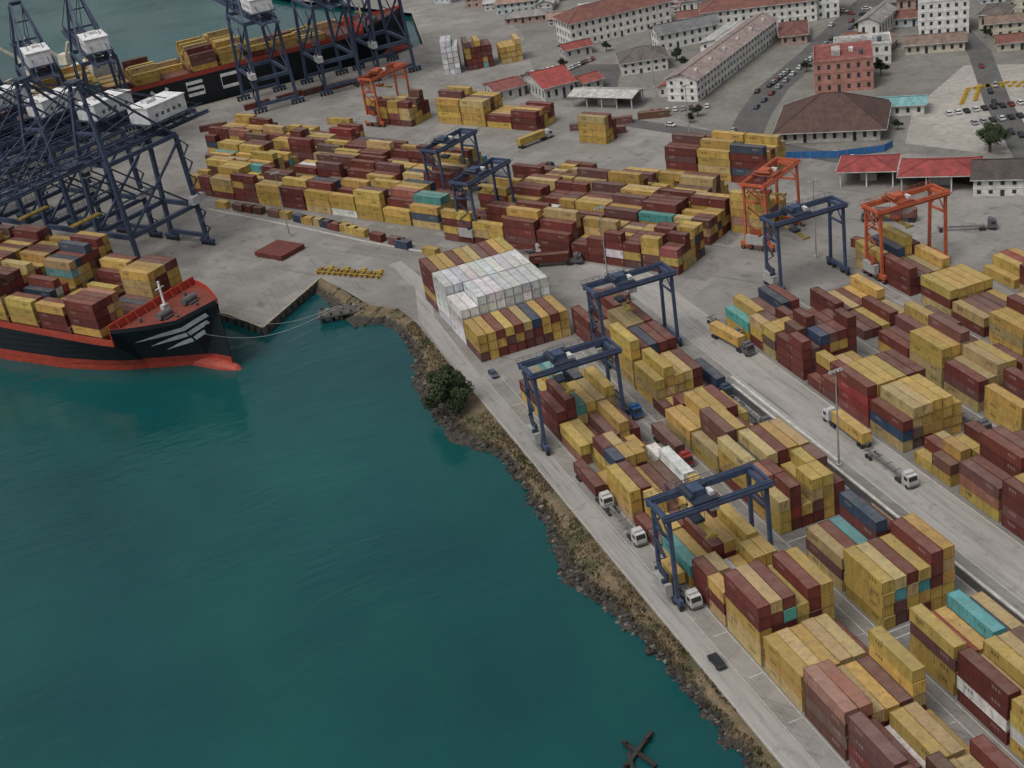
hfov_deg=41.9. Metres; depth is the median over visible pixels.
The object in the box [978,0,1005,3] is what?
walls
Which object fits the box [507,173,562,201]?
container stack
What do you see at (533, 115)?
container stack
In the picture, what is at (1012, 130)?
parked car
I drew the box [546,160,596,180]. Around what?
container stack
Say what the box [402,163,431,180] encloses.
container stack
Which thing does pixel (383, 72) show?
rubber tyred gantry crane
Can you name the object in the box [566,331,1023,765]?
yard paving
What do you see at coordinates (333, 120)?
shipping container
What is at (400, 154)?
container stack
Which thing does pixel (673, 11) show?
walls
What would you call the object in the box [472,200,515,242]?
container stack
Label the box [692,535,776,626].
container stack
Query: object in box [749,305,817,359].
container stack
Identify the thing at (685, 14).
roof
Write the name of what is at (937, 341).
container stack
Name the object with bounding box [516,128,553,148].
container truck
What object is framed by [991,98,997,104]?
parked car
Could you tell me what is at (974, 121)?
parked car
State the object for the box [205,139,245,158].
container stack
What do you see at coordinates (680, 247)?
container stack
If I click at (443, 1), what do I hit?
walls
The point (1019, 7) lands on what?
walls
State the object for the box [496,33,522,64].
container stack
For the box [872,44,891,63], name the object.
walls
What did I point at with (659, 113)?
shipping container
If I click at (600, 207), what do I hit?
light mast
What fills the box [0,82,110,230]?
ship to shore crane
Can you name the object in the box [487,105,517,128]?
container stack
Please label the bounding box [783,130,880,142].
windows
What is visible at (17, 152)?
ship to shore crane
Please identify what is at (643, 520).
container stack
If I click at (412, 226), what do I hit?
yard paving
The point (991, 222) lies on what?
container truck
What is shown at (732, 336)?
container truck
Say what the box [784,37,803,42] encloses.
windows
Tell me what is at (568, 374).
container stack
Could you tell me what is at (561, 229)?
container stack
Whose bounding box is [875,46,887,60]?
windows
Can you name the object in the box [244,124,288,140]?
container stack
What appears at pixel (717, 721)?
shore rocks
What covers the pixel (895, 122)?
street tree
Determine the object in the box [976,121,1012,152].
broadleaf tree
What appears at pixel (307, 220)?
shipping container
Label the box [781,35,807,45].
walls
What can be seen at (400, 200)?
container stack
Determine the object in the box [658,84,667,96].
walls
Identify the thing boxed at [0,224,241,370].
container ship
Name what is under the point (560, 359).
rubber tyred gantry crane
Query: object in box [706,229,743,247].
yard paving
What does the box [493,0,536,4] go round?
roof
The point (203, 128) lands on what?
shipping container
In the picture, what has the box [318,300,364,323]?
mooring dolphin
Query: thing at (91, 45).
ship to shore crane
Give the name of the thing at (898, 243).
container stack
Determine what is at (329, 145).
container stack
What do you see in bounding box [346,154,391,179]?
container stack
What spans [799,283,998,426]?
yard paving
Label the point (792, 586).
container stack
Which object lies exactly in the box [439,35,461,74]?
container stack
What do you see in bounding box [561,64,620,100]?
parking lot
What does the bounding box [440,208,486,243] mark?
container stack
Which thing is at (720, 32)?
roof
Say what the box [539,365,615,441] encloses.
container stack
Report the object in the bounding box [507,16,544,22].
windows
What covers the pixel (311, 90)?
shipping container
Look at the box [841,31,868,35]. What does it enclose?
roof
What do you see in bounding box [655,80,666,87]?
roof
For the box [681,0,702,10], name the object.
walls
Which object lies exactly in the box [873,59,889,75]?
street tree
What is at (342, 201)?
container stack
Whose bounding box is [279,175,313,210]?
container stack
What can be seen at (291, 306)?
quay wall
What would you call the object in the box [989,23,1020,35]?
windows
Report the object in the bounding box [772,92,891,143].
brown pavilion
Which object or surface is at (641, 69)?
windows
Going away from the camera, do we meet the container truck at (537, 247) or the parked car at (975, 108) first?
the container truck at (537, 247)
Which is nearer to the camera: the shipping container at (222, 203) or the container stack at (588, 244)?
the container stack at (588, 244)
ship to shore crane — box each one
[0,76,162,237]
[0,79,42,175]
[0,79,214,258]
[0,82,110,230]
[0,83,56,220]
[7,0,93,170]
[60,0,151,153]
[214,0,304,114]
[291,0,368,96]
[347,0,420,81]
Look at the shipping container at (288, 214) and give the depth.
479.31 m
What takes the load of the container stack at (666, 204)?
on the yard paving at (729, 237)
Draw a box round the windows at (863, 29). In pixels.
[862,13,894,32]
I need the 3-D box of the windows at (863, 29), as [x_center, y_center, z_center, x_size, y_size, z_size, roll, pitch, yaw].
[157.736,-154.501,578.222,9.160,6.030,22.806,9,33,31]
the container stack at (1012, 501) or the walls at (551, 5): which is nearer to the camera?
the container stack at (1012, 501)
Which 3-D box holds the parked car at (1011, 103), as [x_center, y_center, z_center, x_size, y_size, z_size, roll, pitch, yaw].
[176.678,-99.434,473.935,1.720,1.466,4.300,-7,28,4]
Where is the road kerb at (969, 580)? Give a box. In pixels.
[730,375,1023,623]
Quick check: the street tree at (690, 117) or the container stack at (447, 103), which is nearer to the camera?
the street tree at (690, 117)
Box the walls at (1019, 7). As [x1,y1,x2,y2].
[1005,0,1023,12]
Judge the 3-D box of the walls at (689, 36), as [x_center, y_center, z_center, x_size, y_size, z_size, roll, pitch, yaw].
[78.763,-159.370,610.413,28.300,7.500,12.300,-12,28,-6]
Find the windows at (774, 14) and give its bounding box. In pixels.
[704,1,814,26]
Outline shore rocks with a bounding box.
[328,302,756,767]
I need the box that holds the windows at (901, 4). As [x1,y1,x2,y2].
[900,0,917,8]
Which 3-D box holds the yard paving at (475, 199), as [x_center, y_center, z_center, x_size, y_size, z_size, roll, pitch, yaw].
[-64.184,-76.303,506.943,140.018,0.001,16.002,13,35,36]
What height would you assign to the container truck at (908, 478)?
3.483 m
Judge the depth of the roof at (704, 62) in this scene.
556.05 m
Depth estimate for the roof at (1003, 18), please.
545.72 m
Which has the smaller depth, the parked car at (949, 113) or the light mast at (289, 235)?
the light mast at (289, 235)
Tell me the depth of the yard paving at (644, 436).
252.90 m
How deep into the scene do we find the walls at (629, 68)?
577.22 m
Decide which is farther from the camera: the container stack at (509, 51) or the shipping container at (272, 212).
the container stack at (509, 51)
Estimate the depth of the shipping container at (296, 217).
474.25 m
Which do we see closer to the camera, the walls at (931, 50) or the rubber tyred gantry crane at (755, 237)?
the rubber tyred gantry crane at (755, 237)
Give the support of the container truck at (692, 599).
on the ground at (234, 274)
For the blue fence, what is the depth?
453.11 m
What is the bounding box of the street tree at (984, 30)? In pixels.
[980,25,991,34]
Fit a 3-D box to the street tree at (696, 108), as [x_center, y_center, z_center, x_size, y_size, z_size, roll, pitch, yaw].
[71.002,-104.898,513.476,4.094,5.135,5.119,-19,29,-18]
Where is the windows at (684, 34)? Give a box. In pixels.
[652,25,715,47]
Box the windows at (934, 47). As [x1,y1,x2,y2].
[907,43,961,53]
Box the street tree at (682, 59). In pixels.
[678,56,688,63]
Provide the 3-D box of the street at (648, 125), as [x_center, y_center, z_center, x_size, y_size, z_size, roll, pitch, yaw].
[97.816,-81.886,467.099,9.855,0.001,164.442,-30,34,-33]
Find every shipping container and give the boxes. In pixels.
[199,121,226,132]
[215,199,230,208]
[231,202,244,212]
[242,203,253,213]
[243,98,269,110]
[251,204,266,214]
[266,207,281,218]
[276,89,301,98]
[277,209,292,219]
[292,213,306,222]
[300,214,315,225]
[301,85,323,95]
[310,216,325,226]
[318,218,332,228]
[326,220,342,231]
[327,78,351,89]
[327,117,352,124]
[337,221,352,231]
[343,224,359,234]
[352,74,376,85]
[352,226,368,237]
[368,230,386,242]
[387,235,404,245]
[393,238,412,249]
[421,245,440,255]
[569,122,578,130]
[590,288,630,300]
[612,115,632,123]
[616,125,625,133]
[637,109,669,119]
[850,236,870,247]
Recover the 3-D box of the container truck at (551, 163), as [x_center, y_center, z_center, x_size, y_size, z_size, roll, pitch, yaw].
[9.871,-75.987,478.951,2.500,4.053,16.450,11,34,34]
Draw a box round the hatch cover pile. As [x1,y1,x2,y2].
[254,239,304,260]
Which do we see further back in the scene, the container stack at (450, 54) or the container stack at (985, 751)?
the container stack at (450, 54)
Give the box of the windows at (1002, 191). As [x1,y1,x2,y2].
[977,180,1016,195]
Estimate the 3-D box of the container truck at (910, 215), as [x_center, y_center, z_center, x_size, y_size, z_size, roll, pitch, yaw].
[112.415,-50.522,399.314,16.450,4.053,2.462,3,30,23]
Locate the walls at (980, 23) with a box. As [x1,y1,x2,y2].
[979,8,1014,28]
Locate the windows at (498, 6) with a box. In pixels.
[497,1,536,13]
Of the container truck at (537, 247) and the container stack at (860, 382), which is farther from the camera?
the container truck at (537, 247)
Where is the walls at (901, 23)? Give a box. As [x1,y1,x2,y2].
[893,18,917,27]
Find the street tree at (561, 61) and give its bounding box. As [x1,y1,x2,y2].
[557,58,567,64]
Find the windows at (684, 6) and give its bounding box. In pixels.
[683,3,699,9]
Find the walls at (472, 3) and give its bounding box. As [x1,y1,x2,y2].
[465,0,482,8]
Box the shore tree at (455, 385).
[421,364,474,413]
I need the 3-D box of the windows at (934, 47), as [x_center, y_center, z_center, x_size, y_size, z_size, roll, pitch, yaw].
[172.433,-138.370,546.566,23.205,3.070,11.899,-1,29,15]
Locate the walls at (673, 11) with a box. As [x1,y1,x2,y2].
[670,6,680,14]
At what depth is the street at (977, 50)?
491.45 m
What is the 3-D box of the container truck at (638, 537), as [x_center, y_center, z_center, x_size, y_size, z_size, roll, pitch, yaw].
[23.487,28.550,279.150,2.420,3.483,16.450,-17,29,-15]
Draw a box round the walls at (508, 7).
[495,1,536,15]
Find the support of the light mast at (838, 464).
on the ground at (234, 274)
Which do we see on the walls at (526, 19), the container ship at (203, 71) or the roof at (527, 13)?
the roof at (527, 13)
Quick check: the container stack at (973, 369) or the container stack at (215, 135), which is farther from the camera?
the container stack at (215, 135)
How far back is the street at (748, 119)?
534.58 m
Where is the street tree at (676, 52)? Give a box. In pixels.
[671,47,681,59]
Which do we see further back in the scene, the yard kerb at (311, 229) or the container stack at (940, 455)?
the yard kerb at (311, 229)
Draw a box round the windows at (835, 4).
[819,0,836,17]
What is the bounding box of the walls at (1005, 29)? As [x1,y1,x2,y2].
[985,22,1023,38]
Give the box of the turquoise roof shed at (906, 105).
[878,94,927,115]
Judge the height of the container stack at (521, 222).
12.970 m
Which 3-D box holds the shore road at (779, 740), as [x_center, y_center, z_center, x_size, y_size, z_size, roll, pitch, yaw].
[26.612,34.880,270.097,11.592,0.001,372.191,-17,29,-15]
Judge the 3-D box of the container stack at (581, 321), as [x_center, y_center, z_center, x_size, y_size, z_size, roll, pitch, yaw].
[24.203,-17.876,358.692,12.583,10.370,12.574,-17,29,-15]
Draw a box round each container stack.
[190,155,235,196]
[204,126,245,152]
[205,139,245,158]
[209,160,251,199]
[222,113,256,127]
[228,128,260,140]
[228,139,274,161]
[230,163,276,202]
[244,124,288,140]
[245,117,277,132]
[247,150,299,170]
[255,168,301,206]
[271,124,313,151]
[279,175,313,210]
[287,132,336,161]
[293,153,330,176]
[300,124,319,130]
[303,176,344,213]
[313,138,349,159]
[315,151,360,177]
[328,177,372,217]
[329,122,364,140]
[334,137,382,152]
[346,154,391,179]
[352,178,401,221]
[358,139,408,158]
[366,96,393,124]
[366,161,417,180]
[382,178,435,225]
[386,88,430,126]
[388,144,416,161]
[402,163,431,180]
[407,144,443,164]
[409,189,467,229]
[418,236,570,362]
[423,162,474,194]
[433,145,487,176]
[435,85,476,124]
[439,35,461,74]
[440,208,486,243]
[459,91,502,126]
[461,35,493,70]
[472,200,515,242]
[477,177,524,209]
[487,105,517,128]
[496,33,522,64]
[502,199,560,252]
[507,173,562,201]
[511,101,555,130]
[512,163,559,178]
[519,354,584,416]
[536,206,585,257]
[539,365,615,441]
[543,179,590,209]
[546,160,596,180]
[559,399,640,463]
[571,215,629,263]
[571,286,630,341]
[573,166,610,190]
[575,180,626,217]
[577,112,617,144]
[592,431,660,490]
[594,302,652,364]
[604,184,660,221]
[604,222,655,268]
[606,446,693,522]
[607,166,659,185]
[609,320,676,387]
[633,347,703,404]
[634,473,719,553]
[638,187,695,224]
[640,220,704,274]
[650,170,684,187]
[652,389,691,417]
[661,503,757,587]
[664,132,710,171]
[665,384,748,449]
[673,191,731,244]
[674,171,728,193]
[691,403,752,473]
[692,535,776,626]
[696,130,745,181]
[717,418,809,503]
[723,546,834,666]
[725,283,799,340]
[729,133,785,184]
[729,189,786,234]
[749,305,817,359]
[751,443,844,534]
[763,613,868,712]
[776,307,856,380]
[803,625,926,760]
[806,489,892,591]
[807,349,862,403]
[810,273,884,310]
[837,349,925,427]
[843,513,954,629]
[848,701,969,767]
[849,295,903,339]
[855,223,919,277]
[870,373,961,452]
[878,301,961,357]
[884,243,949,296]
[900,734,1018,767]
[909,312,977,387]
[909,589,1023,695]
[914,420,986,486]
[921,263,992,316]
[944,339,1023,411]
[952,289,1007,337]
[957,626,1023,745]
[959,425,1023,522]
[983,247,1023,288]
[984,362,1023,431]
[989,291,1023,356]
[1001,473,1023,540]
[1009,694,1023,761]
[1019,263,1023,291]
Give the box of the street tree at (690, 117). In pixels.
[686,112,694,122]
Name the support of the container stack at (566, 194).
on the yard paving at (729, 237)
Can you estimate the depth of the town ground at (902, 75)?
537.88 m
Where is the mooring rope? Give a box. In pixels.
[200,305,338,337]
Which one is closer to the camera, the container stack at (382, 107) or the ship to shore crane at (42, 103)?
the ship to shore crane at (42, 103)
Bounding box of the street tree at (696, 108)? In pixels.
[691,104,702,116]
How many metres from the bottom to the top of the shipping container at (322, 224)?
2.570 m
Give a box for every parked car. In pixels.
[487,368,498,378]
[665,122,675,126]
[707,652,726,670]
[752,104,760,108]
[760,97,767,101]
[945,110,952,115]
[953,109,961,114]
[962,107,970,112]
[970,119,978,124]
[971,106,979,111]
[979,118,986,123]
[980,105,988,110]
[987,87,992,93]
[988,116,996,121]
[989,103,997,108]
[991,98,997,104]
[992,81,997,86]
[997,115,1005,120]
[998,102,1005,107]
[1006,114,1014,119]
[1007,101,1014,105]
[1007,128,1014,133]
[1015,112,1023,117]
[1016,99,1023,104]
[1017,131,1023,137]
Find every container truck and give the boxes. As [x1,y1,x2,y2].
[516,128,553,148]
[516,243,540,253]
[529,250,583,267]
[538,161,554,165]
[573,459,614,509]
[605,503,646,546]
[614,386,643,419]
[651,421,693,466]
[653,556,702,610]
[695,358,733,396]
[706,315,742,333]
[709,320,754,356]
[733,397,772,424]
[822,406,871,448]
[860,207,917,222]
[863,447,918,488]
[937,216,997,232]
[962,412,992,428]
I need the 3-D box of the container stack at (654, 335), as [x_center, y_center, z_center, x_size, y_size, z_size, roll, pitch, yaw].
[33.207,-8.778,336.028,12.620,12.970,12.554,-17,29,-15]
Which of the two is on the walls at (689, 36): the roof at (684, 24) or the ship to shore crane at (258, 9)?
the roof at (684, 24)
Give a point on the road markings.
(779, 550)
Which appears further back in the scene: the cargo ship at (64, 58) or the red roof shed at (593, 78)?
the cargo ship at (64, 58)
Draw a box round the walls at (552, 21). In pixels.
[548,19,555,25]
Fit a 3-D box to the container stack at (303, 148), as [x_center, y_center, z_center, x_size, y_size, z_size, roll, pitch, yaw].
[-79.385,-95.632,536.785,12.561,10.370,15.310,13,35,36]
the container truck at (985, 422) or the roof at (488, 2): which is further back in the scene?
the roof at (488, 2)
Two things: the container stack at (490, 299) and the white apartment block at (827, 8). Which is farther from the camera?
the white apartment block at (827, 8)
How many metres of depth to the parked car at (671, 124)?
508.03 m
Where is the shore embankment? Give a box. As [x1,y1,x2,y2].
[315,278,782,767]
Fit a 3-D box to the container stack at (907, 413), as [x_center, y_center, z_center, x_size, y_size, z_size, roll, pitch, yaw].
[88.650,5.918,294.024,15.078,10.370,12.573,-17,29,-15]
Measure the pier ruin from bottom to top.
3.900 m
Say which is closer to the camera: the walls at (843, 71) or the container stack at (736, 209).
the container stack at (736, 209)
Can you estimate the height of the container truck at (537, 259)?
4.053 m
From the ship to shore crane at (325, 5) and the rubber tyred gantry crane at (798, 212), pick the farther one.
the ship to shore crane at (325, 5)
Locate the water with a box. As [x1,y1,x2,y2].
[0,0,744,767]
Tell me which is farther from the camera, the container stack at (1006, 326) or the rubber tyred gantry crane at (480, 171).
the rubber tyred gantry crane at (480, 171)
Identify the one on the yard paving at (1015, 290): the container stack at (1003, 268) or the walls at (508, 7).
the container stack at (1003, 268)
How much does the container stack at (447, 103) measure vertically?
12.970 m
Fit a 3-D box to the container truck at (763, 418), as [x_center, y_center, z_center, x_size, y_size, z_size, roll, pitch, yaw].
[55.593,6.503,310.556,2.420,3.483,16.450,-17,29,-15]
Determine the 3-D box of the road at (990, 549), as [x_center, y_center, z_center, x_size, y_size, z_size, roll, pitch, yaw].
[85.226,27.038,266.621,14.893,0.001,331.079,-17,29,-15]
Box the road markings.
[467,168,1023,767]
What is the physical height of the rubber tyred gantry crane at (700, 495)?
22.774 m
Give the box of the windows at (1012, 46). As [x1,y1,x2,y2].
[995,43,1023,49]
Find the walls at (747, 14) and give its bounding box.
[701,1,816,28]
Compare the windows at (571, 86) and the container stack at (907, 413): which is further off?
the windows at (571, 86)
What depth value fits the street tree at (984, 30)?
547.66 m
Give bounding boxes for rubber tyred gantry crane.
[356,62,409,127]
[417,126,486,189]
[446,155,515,238]
[515,332,625,455]
[580,257,681,368]
[642,458,775,611]
[737,156,805,251]
[757,192,849,289]
[859,180,952,283]
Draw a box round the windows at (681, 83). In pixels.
[670,22,776,99]
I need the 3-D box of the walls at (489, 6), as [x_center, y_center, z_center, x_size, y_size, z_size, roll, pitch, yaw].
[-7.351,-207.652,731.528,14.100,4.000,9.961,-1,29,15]
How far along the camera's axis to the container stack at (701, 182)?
427.38 m
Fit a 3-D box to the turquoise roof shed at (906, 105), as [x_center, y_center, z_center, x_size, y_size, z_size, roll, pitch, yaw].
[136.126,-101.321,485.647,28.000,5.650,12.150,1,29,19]
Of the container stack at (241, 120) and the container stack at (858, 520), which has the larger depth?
the container stack at (241, 120)
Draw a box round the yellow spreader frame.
[316,265,385,278]
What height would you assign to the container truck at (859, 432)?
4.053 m
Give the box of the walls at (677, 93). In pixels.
[666,21,777,101]
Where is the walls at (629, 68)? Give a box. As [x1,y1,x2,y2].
[619,58,667,75]
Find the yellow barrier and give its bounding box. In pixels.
[959,80,1023,104]
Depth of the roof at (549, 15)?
677.48 m
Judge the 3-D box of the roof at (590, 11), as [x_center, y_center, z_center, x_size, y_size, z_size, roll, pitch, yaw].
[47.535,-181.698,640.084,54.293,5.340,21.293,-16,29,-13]
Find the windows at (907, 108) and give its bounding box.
[895,106,924,112]
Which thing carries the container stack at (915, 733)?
on the yard paving at (644, 436)
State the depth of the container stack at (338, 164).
499.15 m
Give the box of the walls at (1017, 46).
[994,42,1023,51]
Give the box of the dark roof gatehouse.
[970,158,1023,195]
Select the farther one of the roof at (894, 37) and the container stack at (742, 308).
the roof at (894, 37)
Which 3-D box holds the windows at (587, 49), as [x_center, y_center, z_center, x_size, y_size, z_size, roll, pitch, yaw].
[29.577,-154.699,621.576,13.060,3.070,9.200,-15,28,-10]
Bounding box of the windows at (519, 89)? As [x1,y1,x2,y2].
[484,87,521,97]
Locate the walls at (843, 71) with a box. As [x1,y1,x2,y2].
[814,58,873,93]
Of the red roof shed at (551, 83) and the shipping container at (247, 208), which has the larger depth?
the red roof shed at (551, 83)
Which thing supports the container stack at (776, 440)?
on the yard paving at (633, 393)
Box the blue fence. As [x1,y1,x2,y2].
[785,140,892,158]
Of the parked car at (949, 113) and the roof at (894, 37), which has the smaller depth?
the parked car at (949, 113)
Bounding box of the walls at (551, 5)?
[536,0,555,10]
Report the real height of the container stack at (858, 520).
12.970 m
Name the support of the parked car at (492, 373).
on the ground at (234, 274)
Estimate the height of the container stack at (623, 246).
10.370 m
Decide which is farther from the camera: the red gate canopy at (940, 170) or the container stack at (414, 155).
the container stack at (414, 155)
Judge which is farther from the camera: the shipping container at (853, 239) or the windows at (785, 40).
the windows at (785, 40)
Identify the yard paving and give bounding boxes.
[188,193,443,231]
[206,151,512,185]
[441,238,733,280]
[465,191,479,208]
[517,393,927,767]
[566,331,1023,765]
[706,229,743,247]
[719,317,1023,544]
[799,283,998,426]
[847,258,993,344]
[978,269,1019,292]
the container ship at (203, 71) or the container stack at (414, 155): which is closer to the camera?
the container stack at (414, 155)
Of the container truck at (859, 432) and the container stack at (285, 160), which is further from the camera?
the container stack at (285, 160)
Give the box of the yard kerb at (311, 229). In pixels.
[208,208,421,251]
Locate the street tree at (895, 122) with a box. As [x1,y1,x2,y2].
[891,119,903,129]
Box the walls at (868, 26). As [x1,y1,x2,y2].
[858,11,894,32]
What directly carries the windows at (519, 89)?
in the red roof shed at (510, 87)
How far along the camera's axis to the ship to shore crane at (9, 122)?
500.57 m
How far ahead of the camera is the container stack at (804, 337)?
323.66 m
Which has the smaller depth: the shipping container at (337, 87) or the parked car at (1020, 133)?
the parked car at (1020, 133)
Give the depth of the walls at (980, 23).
561.83 m
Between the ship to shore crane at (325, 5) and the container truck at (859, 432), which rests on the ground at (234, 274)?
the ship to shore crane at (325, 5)
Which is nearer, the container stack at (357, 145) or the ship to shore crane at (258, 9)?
the container stack at (357, 145)
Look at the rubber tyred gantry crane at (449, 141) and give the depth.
463.35 m
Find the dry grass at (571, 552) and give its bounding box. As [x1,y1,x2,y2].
[334,286,770,767]
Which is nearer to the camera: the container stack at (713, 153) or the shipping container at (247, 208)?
the container stack at (713, 153)
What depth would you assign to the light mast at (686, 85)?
474.26 m
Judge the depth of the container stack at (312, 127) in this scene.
560.38 m
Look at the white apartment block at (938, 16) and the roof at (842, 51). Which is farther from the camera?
the white apartment block at (938, 16)
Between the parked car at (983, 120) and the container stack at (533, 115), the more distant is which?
the container stack at (533, 115)
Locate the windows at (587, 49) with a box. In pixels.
[560,47,588,55]
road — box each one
[388,261,817,767]
[581,263,1023,601]
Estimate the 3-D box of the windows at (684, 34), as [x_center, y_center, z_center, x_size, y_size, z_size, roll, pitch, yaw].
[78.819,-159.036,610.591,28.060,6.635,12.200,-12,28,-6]
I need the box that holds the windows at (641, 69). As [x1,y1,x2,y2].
[621,58,665,73]
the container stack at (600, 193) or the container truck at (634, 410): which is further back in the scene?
the container stack at (600, 193)
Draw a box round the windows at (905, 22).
[895,19,914,25]
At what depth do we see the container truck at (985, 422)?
289.77 m
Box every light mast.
[270,171,291,237]
[594,205,608,283]
[645,30,655,87]
[681,84,689,131]
[808,178,818,258]
[828,367,842,467]
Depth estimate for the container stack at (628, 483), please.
284.42 m
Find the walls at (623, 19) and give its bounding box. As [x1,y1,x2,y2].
[555,2,671,43]
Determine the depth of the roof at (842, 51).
518.17 m
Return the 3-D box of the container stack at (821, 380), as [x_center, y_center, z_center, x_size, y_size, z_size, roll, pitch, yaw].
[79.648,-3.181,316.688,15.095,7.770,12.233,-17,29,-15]
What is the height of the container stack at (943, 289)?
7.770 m
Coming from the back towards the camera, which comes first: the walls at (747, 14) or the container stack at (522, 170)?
the walls at (747, 14)
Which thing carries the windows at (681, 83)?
attached to the walls at (677, 93)
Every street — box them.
[617,119,972,184]
[703,0,866,17]
[732,0,882,133]
[839,5,895,13]
[965,29,1023,157]
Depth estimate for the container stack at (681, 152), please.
456.23 m
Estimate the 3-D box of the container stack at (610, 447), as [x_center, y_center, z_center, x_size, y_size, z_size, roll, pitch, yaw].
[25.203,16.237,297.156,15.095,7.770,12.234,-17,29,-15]
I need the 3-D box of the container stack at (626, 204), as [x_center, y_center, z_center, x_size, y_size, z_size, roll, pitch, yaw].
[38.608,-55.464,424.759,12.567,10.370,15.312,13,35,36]
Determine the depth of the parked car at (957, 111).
473.01 m
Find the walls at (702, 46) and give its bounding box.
[700,40,712,51]
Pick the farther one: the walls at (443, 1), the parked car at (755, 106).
the walls at (443, 1)
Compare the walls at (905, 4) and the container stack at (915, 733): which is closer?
the container stack at (915, 733)
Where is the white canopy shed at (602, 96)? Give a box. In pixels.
[567,87,646,109]
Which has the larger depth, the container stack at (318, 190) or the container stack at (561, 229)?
the container stack at (318, 190)
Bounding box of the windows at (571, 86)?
[526,82,572,97]
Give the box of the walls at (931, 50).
[905,42,964,54]
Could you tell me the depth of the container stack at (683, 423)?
306.61 m
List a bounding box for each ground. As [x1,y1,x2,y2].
[0,0,1023,767]
[502,0,1023,158]
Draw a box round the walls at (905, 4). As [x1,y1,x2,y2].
[896,0,915,9]
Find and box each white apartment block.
[816,0,839,18]
[918,0,969,34]
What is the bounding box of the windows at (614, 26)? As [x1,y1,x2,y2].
[556,3,668,42]
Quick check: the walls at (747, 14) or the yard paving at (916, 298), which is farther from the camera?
the walls at (747, 14)
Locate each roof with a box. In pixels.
[482,0,495,4]
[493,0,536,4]
[502,8,551,19]
[534,0,554,5]
[545,10,566,19]
[552,0,672,24]
[577,1,595,5]
[615,45,669,64]
[648,13,720,35]
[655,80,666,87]
[663,12,779,80]
[670,1,680,7]
[676,9,700,18]
[697,20,743,43]
[699,0,816,13]
[777,20,809,37]
[813,40,873,63]
[833,32,891,44]
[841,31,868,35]
[855,2,898,22]
[878,30,900,43]
[893,9,917,19]
[902,31,967,46]
[976,3,1017,15]
[983,12,1023,24]
[992,32,1023,44]
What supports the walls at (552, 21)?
on the town ground at (902, 75)
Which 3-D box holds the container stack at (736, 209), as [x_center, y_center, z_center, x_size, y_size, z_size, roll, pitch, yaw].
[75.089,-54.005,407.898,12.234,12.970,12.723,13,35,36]
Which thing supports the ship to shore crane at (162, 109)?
on the ground at (234, 274)
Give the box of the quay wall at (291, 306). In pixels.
[8,13,424,335]
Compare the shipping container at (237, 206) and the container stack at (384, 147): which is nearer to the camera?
the shipping container at (237, 206)
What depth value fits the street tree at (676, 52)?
585.92 m
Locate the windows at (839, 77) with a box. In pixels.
[817,61,870,91]
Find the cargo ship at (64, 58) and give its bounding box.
[0,38,117,105]
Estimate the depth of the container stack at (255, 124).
574.01 m
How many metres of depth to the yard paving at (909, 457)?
288.63 m
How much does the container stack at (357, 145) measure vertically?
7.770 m
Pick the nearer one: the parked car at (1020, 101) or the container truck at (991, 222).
the container truck at (991, 222)
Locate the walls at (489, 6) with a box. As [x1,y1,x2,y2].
[484,4,495,10]
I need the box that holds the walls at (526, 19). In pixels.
[505,15,547,24]
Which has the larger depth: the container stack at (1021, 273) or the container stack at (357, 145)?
the container stack at (357, 145)
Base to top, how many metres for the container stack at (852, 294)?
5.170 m
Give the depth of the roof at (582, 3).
687.09 m
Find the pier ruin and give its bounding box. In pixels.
[621,730,656,767]
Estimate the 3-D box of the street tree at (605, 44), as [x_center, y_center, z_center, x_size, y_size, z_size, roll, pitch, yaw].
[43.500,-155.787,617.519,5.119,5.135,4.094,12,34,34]
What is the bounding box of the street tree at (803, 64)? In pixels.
[800,60,811,71]
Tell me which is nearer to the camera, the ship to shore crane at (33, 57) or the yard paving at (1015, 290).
the yard paving at (1015, 290)
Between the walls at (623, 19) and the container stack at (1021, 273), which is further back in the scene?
the walls at (623, 19)
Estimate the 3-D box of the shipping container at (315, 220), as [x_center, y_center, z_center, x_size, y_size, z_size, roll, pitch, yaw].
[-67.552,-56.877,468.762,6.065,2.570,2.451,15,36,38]
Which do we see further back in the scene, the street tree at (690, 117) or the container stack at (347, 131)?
the container stack at (347, 131)
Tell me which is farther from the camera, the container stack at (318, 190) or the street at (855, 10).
the street at (855, 10)
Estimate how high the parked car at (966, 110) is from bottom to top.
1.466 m
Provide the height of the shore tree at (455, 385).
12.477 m
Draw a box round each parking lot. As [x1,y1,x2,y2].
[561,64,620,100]
[905,64,1023,153]
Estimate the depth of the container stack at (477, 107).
543.77 m
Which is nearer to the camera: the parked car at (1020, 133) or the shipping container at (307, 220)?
the parked car at (1020, 133)
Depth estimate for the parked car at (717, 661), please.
237.61 m
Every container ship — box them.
[0,5,412,150]
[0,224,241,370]
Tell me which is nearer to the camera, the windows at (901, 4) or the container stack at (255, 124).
the container stack at (255, 124)
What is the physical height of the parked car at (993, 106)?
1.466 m
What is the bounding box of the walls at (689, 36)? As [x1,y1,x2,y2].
[650,24,717,49]
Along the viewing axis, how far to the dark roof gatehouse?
404.03 m
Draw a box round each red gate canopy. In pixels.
[835,153,901,187]
[896,156,983,191]
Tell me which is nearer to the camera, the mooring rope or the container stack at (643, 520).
the container stack at (643, 520)
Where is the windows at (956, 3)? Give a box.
[918,1,966,33]
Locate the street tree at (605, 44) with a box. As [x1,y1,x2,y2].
[601,41,610,51]
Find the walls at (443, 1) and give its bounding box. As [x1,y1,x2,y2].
[434,0,456,3]
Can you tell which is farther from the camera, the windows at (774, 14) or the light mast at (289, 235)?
the windows at (774, 14)
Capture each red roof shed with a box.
[480,75,526,100]
[519,64,577,101]
[556,38,593,58]
[575,70,604,86]
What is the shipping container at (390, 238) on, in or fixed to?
on the ground at (234, 274)

